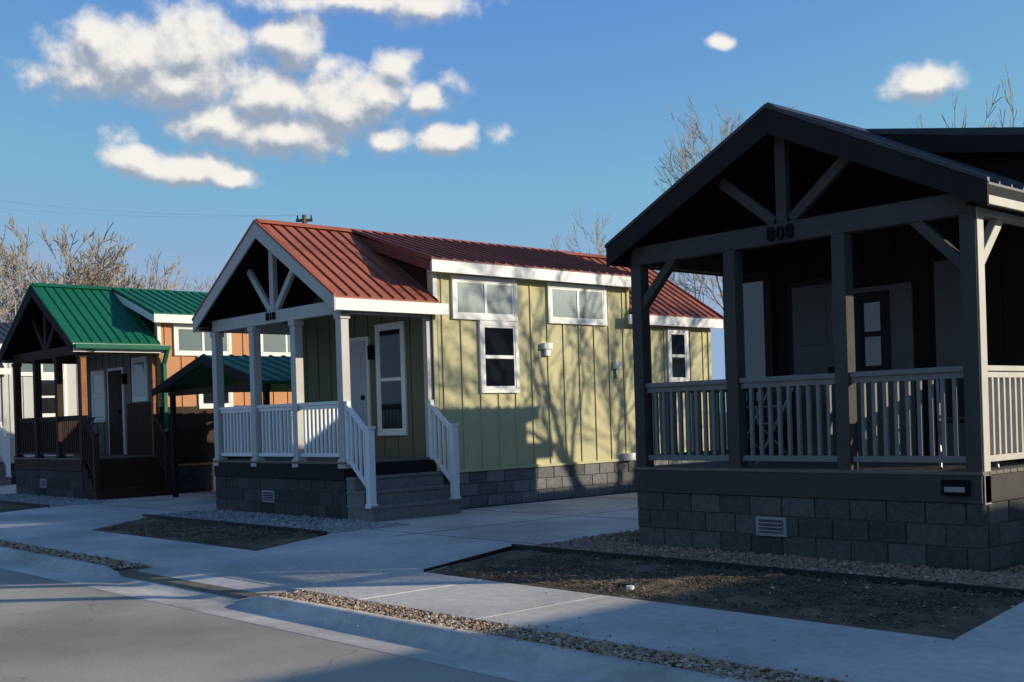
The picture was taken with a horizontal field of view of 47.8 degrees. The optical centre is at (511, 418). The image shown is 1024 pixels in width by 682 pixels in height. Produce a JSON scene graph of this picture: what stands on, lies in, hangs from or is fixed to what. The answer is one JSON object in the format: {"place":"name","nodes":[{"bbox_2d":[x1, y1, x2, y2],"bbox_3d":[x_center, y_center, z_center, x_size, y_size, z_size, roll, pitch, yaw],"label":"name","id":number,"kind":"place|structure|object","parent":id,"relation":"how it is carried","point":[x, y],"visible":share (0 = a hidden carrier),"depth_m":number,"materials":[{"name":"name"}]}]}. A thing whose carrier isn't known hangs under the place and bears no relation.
{"place":"outdoors","nodes":[
{"label":"outdoors","id":0,"kind":"place"},
{"bbox_2d":[0,422,11,484],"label":"porch railing","id":1,"kind":"object","parent":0,"point":[5,476],"visible":1,"depth_m":33.58,"materials":[{"name":"white wood"}]},
{"bbox_2d":[0,484,16,493],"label":"driveway","id":2,"kind":"structure","parent":0,"point":[8,489],"depth_m":30.94,"materials":[{"name":"concrete"}]},
{"bbox_2d":[6,543,142,569],"bbox_3d":[-5.944,1.714,14.624,0.380,0.030,5.100,-2,0,-42],"label":"gravel base","id":3,"kind":"object","parent":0,"point":[80,560],"visible":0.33,"depth_m":13.73,"materials":[{"name":"gravel"}]},
{"bbox_2d":[0,491,216,529],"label":"driveway","id":4,"kind":"structure","parent":0,"point":[94,516],"depth_m":21.58,"materials":[{"name":"concrete"}]},
{"bbox_2d":[151,354,291,496],"bbox_3d":[-4.750,0.143,24.880,4.140,2.999,4.640,-2,0,-42],"label":"green roof carport","id":5,"kind":"object","parent":4,"relation":"on","point":[194,377],"visible":0.41,"depth_m":24.21,"materials":[{"name":"metal"}]},
{"bbox_2d":[213,409,287,487],"bbox_3d":[-5.075,0.662,25.269,0.080,1.920,5.765,-2,0,-42],"label":"wood fence","id":6,"kind":"object","parent":4,"relation":"on","point":[238,457],"visible":0.05,"depth_m":26.36,"materials":[{"name":"wood"}]},
{"bbox_2d":[0,568,517,681],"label":"road","id":7,"kind":"structure","parent":0,"point":[51,630],"depth_m":8.23,"materials":[{"name":"grey asphalt"}]},
{"bbox_2d":[259,492,639,572],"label":"driveway","id":8,"kind":"structure","parent":0,"point":[411,551],"depth_m":15.23,"materials":[{"name":"concrete"}]},
{"bbox_2d":[0,518,1023,681],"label":"sidewalk","id":9,"kind":"structure","parent":0,"point":[876,656],"depth_m":8.63,"materials":[{"name":"concrete"}]},
{"bbox_2d":[183,565,935,654],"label":"scattered stones","id":10,"kind":"object","parent":9,"relation":"on","point":[505,611],"visible":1,"depth_m":9.08,"materials":[{"name":"grey stone"}]},
{"bbox_2d":[0,0,1023,403],"label":"sky","id":11,"kind":"structure","parent":0,"point":[486,121],"materials":[{"name":"blue"}]},
{"bbox_2d":[280,594,814,681],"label":"gravel base","id":12,"kind":"object","parent":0,"point":[735,668],"visible":0.11,"depth_m":7.34,"materials":[{"name":"gravel"}]},
{"bbox_2d":[116,416,1022,639],"bbox_3d":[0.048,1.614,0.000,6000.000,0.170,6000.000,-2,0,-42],"label":"ground","id":13,"kind":"structure","parent":0,"point":[134,573],"depth_m":11.35,"materials":[{"name":"grey concrete"}]},
{"bbox_2d":[0,374,2,425],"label":"porch posts and truss","id":14,"kind":"object","parent":13,"relation":"on","point":[1,415],"visible":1,"depth_m":34.09,"materials":[{"name":"white wood"}]},
{"bbox_2d":[0,251,16,321],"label":"bare tree","id":15,"kind":"object","parent":13,"relation":"on","point":[4,293],"visible":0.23,"depth_m":49.20,"materials":[{"name":"brown plant"}]},
{"bbox_2d":[0,270,18,320],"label":"bare tree","id":16,"kind":"object","parent":13,"relation":"on","point":[3,299],"visible":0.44,"depth_m":59.13,"materials":[{"name":"brown plant"}]},
{"bbox_2d":[5,463,16,483],"bbox_3d":[-14.150,1.621,37.652,9.602,0.598,4.176,-2,0,-42],"label":"block foundation","id":17,"kind":"object","parent":13,"relation":"on","point":[13,472],"visible":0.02,"depth_m":34.26,"materials":[{"name":"grey concrete"}]},
{"bbox_2d":[1,232,31,303],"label":"bare tree","id":18,"kind":"object","parent":13,"relation":"on","point":[13,273],"visible":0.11,"depth_m":57.36,"materials":[{"name":"brown plant"}]},
{"bbox_2d":[0,503,42,512],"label":"soil bed","id":19,"kind":"object","parent":13,"relation":"on","point":[4,507],"visible":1,"depth_m":23.02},
{"bbox_2d":[0,245,62,317],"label":"bare tree","id":20,"kind":"object","parent":13,"relation":"on","point":[11,284],"visible":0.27,"depth_m":52.05,"materials":[{"name":"brown plant"}]},
{"bbox_2d":[0,244,82,321],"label":"bare tree","id":21,"kind":"object","parent":13,"relation":"on","point":[9,312],"visible":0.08,"depth_m":65.36,"materials":[{"name":"brown plant"}]},
{"bbox_2d":[0,244,142,321],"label":"bare tree","id":22,"kind":"object","parent":13,"relation":"on","point":[37,273],"visible":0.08,"depth_m":59.68,"materials":[{"name":"brown plant"}]},
{"bbox_2d":[0,213,150,291],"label":"bare tree","id":23,"kind":"object","parent":13,"relation":"on","point":[89,279],"visible":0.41,"depth_m":55.72,"materials":[{"name":"brown plant"}]},
{"bbox_2d":[36,236,133,287],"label":"bare tree","id":24,"kind":"object","parent":13,"relation":"on","point":[55,279],"visible":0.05,"depth_m":63.23,"materials":[{"name":"brown plant"}]},
{"bbox_2d":[16,465,215,498],"bbox_3d":[-7.285,1.415,30.178,9.602,0.598,4.176,-2,0,-42],"label":"block foundation","id":25,"kind":"object","parent":13,"relation":"on","point":[69,483],"visible":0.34,"depth_m":27.09,"materials":[{"name":"grey concrete"}]},
{"bbox_2d":[40,479,47,487],"bbox_3d":[-10.978,1.530,27.087,0.040,0.200,0.380,-2,0,-42],"label":"foundation vent","id":26,"kind":"object","parent":25,"relation":"attached to","point":[43,483],"visible":1,"depth_m":27.05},
{"bbox_2d":[14,455,159,470],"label":"porch deck","id":27,"kind":"structure","parent":25,"relation":"on","point":[69,463],"depth_m":26.36,"materials":[{"name":"brown wood"}]},
{"bbox_2d":[11,313,156,468],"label":"porch posts and truss","id":28,"kind":"object","parent":27,"relation":"on","point":[58,357],"visible":0.77,"depth_m":26.70,"materials":[{"name":"brown wood"}]},
{"bbox_2d":[76,417,94,456],"bbox_3d":[-10.419,0.457,27.832,0.531,0.929,0.561,-2,0,36],"label":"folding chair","id":29,"kind":"object","parent":27,"relation":"on","point":[91,420],"visible":0.07,"depth_m":27.91,"materials":[{"name":"grey metal"}]},
{"bbox_2d":[18,414,171,499],"bbox_3d":[-9.945,0.874,27.270,1.784,1.850,4.835,-2,0,-42],"label":"porch railing","id":30,"kind":"object","parent":27,"relation":"on","point":[120,482],"visible":0.94,"depth_m":25.92,"materials":[{"name":"brown wood"}]},
{"bbox_2d":[17,464,215,499],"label":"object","id":31,"kind":"object","parent":13,"relation":"on","point":[171,475],"visible":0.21,"depth_m":27.25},
{"bbox_2d":[86,312,291,463],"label":"walls","id":32,"kind":"structure","parent":31,"relation":"on","point":[195,433],"depth_m":27.35,"materials":[{"name":"orange"}]},
{"bbox_2d":[0,283,193,362],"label":"fascia and soffit","id":33,"kind":"structure","parent":32,"relation":"attached to","point":[21,337],"depth_m":27.36,"materials":[{"name":"white paint"}]},
{"bbox_2d":[74,343,171,468],"bbox_3d":[-8.684,-0.226,25.876,2.200,2.828,0.309,-2,0,-42],"label":"gutter and downspout","id":34,"kind":"object","parent":33,"relation":"attached to","point":[96,347],"visible":0.78,"depth_m":26.26,"materials":[{"name":"green metal"}]},
{"bbox_2d":[32,283,207,344],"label":"metal roof","id":35,"kind":"structure","parent":32,"relation":"attached to","point":[94,314],"depth_m":26.85,"materials":[{"name":"green metal"}]},
{"bbox_2d":[91,323,290,465],"bbox_3d":[-6.691,-0.580,30.726,7.910,3.339,4.330,-2,0,-42],"label":"windows doors trim","id":36,"kind":"structure","parent":32,"relation":"attached to","point":[187,341],"depth_m":27.93,"materials":[{"name":"white"}]},
{"bbox_2d":[104,238,183,289],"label":"bare tree","id":37,"kind":"object","parent":13,"relation":"on","point":[145,280],"visible":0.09,"depth_m":58.05,"materials":[{"name":"brown plant"}]},
{"bbox_2d":[1,201,312,223],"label":"power line","id":38,"kind":"object","parent":13,"relation":"on","point":[304,219],"visible":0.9,"depth_m":42.16,"materials":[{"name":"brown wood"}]},
{"bbox_2d":[144,247,176,288],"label":"bare tree","id":39,"kind":"object","parent":13,"relation":"on","point":[150,280],"visible":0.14,"depth_m":65.79,"materials":[{"name":"brown plant"}]},
{"bbox_2d":[145,276,216,291],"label":"bare tree","id":40,"kind":"object","parent":13,"relation":"on","point":[194,285],"visible":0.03,"depth_m":97.49,"materials":[{"name":"brown plant"}]},
{"bbox_2d":[177,276,206,290],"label":"bare tree","id":41,"kind":"object","parent":13,"relation":"on","point":[190,286],"visible":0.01,"depth_m":91.71,"materials":[{"name":"brown plant"}]},
{"bbox_2d":[0,493,408,532],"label":"pale gravel bed","id":42,"kind":"object","parent":13,"relation":"on","point":[303,521],"visible":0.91,"depth_m":18.70,"materials":[{"name":"grey gravel"}]},
{"bbox_2d":[95,517,324,550],"bbox_3d":[-4.624,1.630,16.774,1.570,0.076,6.300,-2,0,-42],"label":"soil bed","id":43,"kind":"object","parent":13,"relation":"on","point":[258,544],"visible":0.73,"depth_m":15.83,"materials":[{"name":"brown soil"}]},
{"bbox_2d":[92,492,637,543],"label":"driveway joints","id":44,"kind":"object","parent":13,"relation":"on","point":[468,527],"visible":0.17,"depth_m":16.84,"materials":[{"name":"grey concrete"}]},
{"bbox_2d":[0,547,752,681],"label":"kerb and gutter","id":45,"kind":"structure","parent":13,"relation":"on","point":[519,660],"depth_m":8.56,"materials":[{"name":"concrete"}]},
{"bbox_2d":[0,539,145,568],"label":"gravel strip","id":46,"kind":"object","parent":45,"relation":"on","point":[107,561],"visible":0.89,"depth_m":13.95,"materials":[{"name":"grey gravel"}]},
{"bbox_2d":[272,589,852,681],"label":"gravel strip","id":47,"kind":"object","parent":45,"relation":"on","point":[604,647],"visible":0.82,"depth_m":7.70,"materials":[{"name":"gravel"}]},
{"bbox_2d":[267,588,856,681],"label":"gravel spill","id":48,"kind":"object","parent":47,"relation":"on","point":[722,675],"visible":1,"depth_m":7.57,"materials":[{"name":"gravel"}]},
{"bbox_2d":[217,460,635,518],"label":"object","id":49,"kind":"object","parent":13,"relation":"on","point":[466,496],"visible":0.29,"depth_m":20.31,"materials":[{"name":"grey concrete"}]},
{"bbox_2d":[302,256,710,470],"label":"walls","id":50,"kind":"structure","parent":49,"relation":"on","point":[573,400],"depth_m":20.79,"materials":[{"name":"green"}]},
{"bbox_2d":[192,219,723,332],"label":"fascia and soffit","id":51,"kind":"structure","parent":50,"relation":"attached to","point":[232,293],"depth_m":20.10,"materials":[{"name":"white paint"}]},
{"bbox_2d":[255,218,722,318],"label":"metal roof","id":52,"kind":"structure","parent":50,"relation":"attached to","point":[341,262],"depth_m":19.79,"materials":[{"name":"red metal"}]},
{"bbox_2d":[349,272,711,472],"bbox_3d":[0.004,-0.781,23.030,7.460,3.339,4.330,-2,0,-42],"label":"windows doors trim","id":53,"kind":"structure","parent":50,"relation":"attached to","point":[490,305],"depth_m":20.14,"materials":[{"name":"white"}]},
{"bbox_2d":[215,460,704,519],"bbox_3d":[-0.590,1.214,22.483,9.152,0.598,4.176,-2,0,-42],"label":"block foundation","id":54,"kind":"object","parent":13,"relation":"on","point":[317,500],"visible":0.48,"depth_m":20.16,"materials":[{"name":"grey concrete"}]},
{"bbox_2d":[262,490,275,502],"bbox_3d":[-4.116,1.324,19.543,0.040,0.200,0.380,-2,0,-42],"label":"foundation vent","id":55,"kind":"object","parent":54,"relation":"attached to","point":[268,495],"visible":1,"depth_m":19.52,"materials":[{"name":"white metal"}]},
{"bbox_2d":[213,456,436,480],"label":"porch deck","id":56,"kind":"structure","parent":54,"relation":"on","point":[319,468],"depth_m":18.91,"materials":[{"name":"grey wood"}]},
{"bbox_2d":[210,250,432,468],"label":"porch posts and truss","id":57,"kind":"object","parent":56,"relation":"on","point":[254,326],"visible":0.88,"depth_m":19.09,"materials":[{"name":"white wood"}]},
{"bbox_2d":[265,312,274,320],"bbox_3d":[-4.058,-1.710,19.408,0.016,0.134,0.293,-2,0,-42],"label":"house number","id":58,"kind":"object","parent":57,"relation":"attached to","point":[267,315],"visible":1,"depth_m":19.40,"materials":[{"name":"black metal"}]},
{"bbox_2d":[219,400,463,521],"bbox_3d":[-3.083,0.668,19.726,1.784,1.850,4.835,-2,0,-42],"label":"porch railing","id":59,"kind":"object","parent":56,"relation":"on","point":[372,496],"visible":0.94,"depth_m":18.46,"materials":[{"name":"white wood"}]},
{"bbox_2d":[0,500,1023,597],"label":"landscape edging","id":60,"kind":"object","parent":13,"relation":"on","point":[945,585],"visible":0.65,"depth_m":11.39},
{"bbox_2d":[550,225,603,253],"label":"bare tree","id":61,"kind":"object","parent":13,"relation":"on","point":[573,241],"visible":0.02,"depth_m":68.46,"materials":[{"name":"brown plant"}]},
{"bbox_2d":[572,204,610,254],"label":"bare tree","id":62,"kind":"object","parent":13,"relation":"on","point":[599,245],"visible":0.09,"depth_m":56.82,"materials":[{"name":"brown plant"}]},
{"bbox_2d":[654,139,722,308],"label":"bare tree","id":63,"kind":"object","parent":13,"relation":"on","point":[694,283],"visible":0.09,"depth_m":60.62,"materials":[{"name":"brown plant"}]},
{"bbox_2d":[656,91,744,297],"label":"bare tree","id":64,"kind":"object","parent":13,"relation":"on","point":[726,124],"visible":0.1,"depth_m":53.04,"materials":[{"name":"brown plant"}]},
{"bbox_2d":[428,549,1023,639],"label":"soil bed","id":65,"kind":"object","parent":13,"relation":"on","point":[962,623],"visible":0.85,"depth_m":9.35,"materials":[{"name":"brown soil"}]},
{"bbox_2d":[130,522,1022,627],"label":"dry grass tufts","id":66,"kind":"object","parent":65,"relation":"on","point":[850,582],"visible":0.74,"depth_m":9.97,"materials":[{"name":"brown plant"}]},
{"bbox_2d":[618,581,638,589],"bbox_3d":[1.027,1.445,9.932,0.174,0.050,0.326,-2,0,-12],"label":"cleanout cap","id":67,"kind":"object","parent":65,"relation":"on","point":[628,585],"visible":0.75,"depth_m":9.94,"materials":[{"name":"white paint"}]},
{"bbox_2d":[446,553,1019,625],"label":"scattered stones","id":68,"kind":"object","parent":65,"relation":"on","point":[867,587],"visible":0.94,"depth_m":9.63,"materials":[{"name":"grey stone"}]},
{"bbox_2d":[659,101,797,308],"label":"bare tree","id":69,"kind":"object","parent":13,"relation":"on","point":[698,278],"visible":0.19,"depth_m":46.55,"materials":[{"name":"brown plant"}]},
{"bbox_2d":[555,533,1015,583],"bbox_3d":[6.798,1.324,15.584,13.030,0.030,6.100,-2,0,-42],"label":"gravel base","id":70,"kind":"object","parent":13,"relation":"on","point":[718,554],"visible":0.08,"depth_m":12.99,"materials":[{"name":"gravel"}]},
{"bbox_2d":[534,539,1023,588],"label":"red gravel bed","id":71,"kind":"object","parent":70,"relation":"on","point":[942,574],"visible":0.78,"depth_m":11.16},
{"bbox_2d":[637,492,1023,570],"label":"block foundation","id":72,"kind":"object","parent":70,"relation":"on","point":[962,536],"visible":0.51,"depth_m":11.30,"materials":[{"name":"grey concrete"}]},
{"bbox_2d":[756,516,787,536],"bbox_3d":[2.682,1.120,11.950,0.040,0.200,0.374,-2,0,-42],"label":"foundation vent","id":73,"kind":"object","parent":72,"relation":"attached to","point":[771,526],"visible":1,"depth_m":11.93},
{"bbox_2d":[631,136,1023,507],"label":"porch posts and truss","id":74,"kind":"object","parent":72,"relation":"on","point":[968,259],"visible":0.8,"depth_m":11.37,"materials":[{"name":"grey wood"}]},
{"bbox_2d":[766,224,793,240],"bbox_3d":[2.739,-1.896,11.818,0.016,0.148,0.320,-2,0,-42],"label":"house number","id":75,"kind":"object","parent":74,"relation":"attached to","point":[769,234],"visible":1,"depth_m":11.81,"materials":[{"name":"black metal"}]},
{"bbox_2d":[936,378,998,468],"bbox_3d":[4.393,0.013,11.173,0.531,0.929,0.561,-2,0,19],"label":"folding chair","id":76,"kind":"object","parent":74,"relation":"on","point":[949,404],"visible":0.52,"depth_m":11.34,"materials":[{"name":"grey metal"}]},
{"bbox_2d":[633,461,1023,503],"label":"porch deck","id":77,"kind":"structure","parent":72,"relation":"on","point":[902,481],"depth_m":11.55,"materials":[{"name":"grey wood"}]},
{"bbox_2d":[645,365,1023,462],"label":"porch railing","id":78,"kind":"object","parent":77,"relation":"on","point":[1006,402],"visible":0.92,"depth_m":11.52,"materials":[{"name":"grey wood"}]},
{"bbox_2d":[941,480,970,495],"bbox_3d":[4.005,0.630,10.436,0.057,0.140,0.256,-2,0,-42],"label":"sign plate","id":79,"kind":"object","parent":77,"relation":"attached to","point":[955,487],"visible":1,"depth_m":10.41,"materials":[{"name":"black metal"}]},
{"bbox_2d":[573,529,1023,573],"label":"red gravel bed","id":80,"kind":"object","parent":13,"relation":"on","point":[629,536],"visible":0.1,"depth_m":13.98,"materials":[{"name":"gravel"}]},
{"bbox_2d":[639,497,1023,571],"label":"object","id":81,"kind":"object","parent":13,"relation":"on","point":[1004,568],"visible":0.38,"depth_m":11.15,"materials":[{"name":"grey concrete"}]},
{"bbox_2d":[742,153,1023,461],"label":"walls","id":82,"kind":"structure","parent":81,"relation":"on","point":[913,271],"depth_m":12.70,"materials":[{"name":"grey wood"}]},
{"bbox_2d":[605,103,1023,276],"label":"fascia and soffit","id":83,"kind":"structure","parent":82,"relation":"attached to","point":[694,201],"depth_m":12.26,"materials":[{"name":"black wood"}]},
{"bbox_2d":[743,270,891,455],"bbox_3d":[7.188,-0.997,15.793,8.510,3.339,4.265,-2,0,-42],"label":"windows doors trim","id":84,"kind":"structure","parent":82,"relation":"attached to","point":[810,326],"depth_m":13.59,"materials":[{"name":"grey"}]},
{"bbox_2d":[766,102,1023,192],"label":"metal roof","id":85,"kind":"structure","parent":82,"relation":"attached to","point":[1002,181],"depth_m":11.93,"materials":[{"name":"black metal"}]},
{"bbox_2d":[909,63,1023,127],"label":"bare tree","id":86,"kind":"object","parent":13,"relation":"on","point":[993,103],"visible":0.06,"depth_m":32.55,"materials":[{"name":"brown plant"}]},
{"bbox_3d":[-14.139,1.675,37.661,9.586,0.700,4.132,-2,0,-42],"label":"foundation","id":87,"kind":"object","parent":13,"relation":"on","visible":0},
{"bbox_2d":[1,363,77,460],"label":"walls","id":88,"kind":"structure","parent":87,"relation":"on","point":[27,395],"depth_m":34.57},
{"bbox_2d":[0,344,10,373],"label":"fascia and soffit","id":89,"kind":"structure","parent":88,"relation":"attached to","point":[5,370],"depth_m":33.97,"materials":[{"name":"white paint"}]},
{"bbox_2d":[0,322,11,367],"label":"metal roof","id":90,"kind":"structure","parent":88,"relation":"attached to","point":[4,328],"depth_m":35.32,"materials":[{"name":"metal"}]},
{"bbox_2d":[2,363,67,462],"bbox_3d":[-13.556,-0.374,38.199,7.910,3.339,4.330,-2,0,-42],"label":"windows doors trim","id":91,"kind":"structure","parent":88,"relation":"attached to","point":[48,391],"depth_m":34.94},
{"bbox_2d":[747,386,795,463],"bbox_3d":[2.914,0.057,13.320,0.561,0.929,0.531,-2,0,-19],"label":"folding chair","id":92,"kind":"object","parent":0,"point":[784,403],"visible":0.43,"depth_m":13.28,"materials":[{"name":"grey metal"}]},
{"bbox_2d":[954,602,1023,647],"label":"driveway","id":93,"kind":"structure","parent":0,"point":[1005,628],"depth_m":7.63,"materials":[{"name":"concrete"}]}
]}

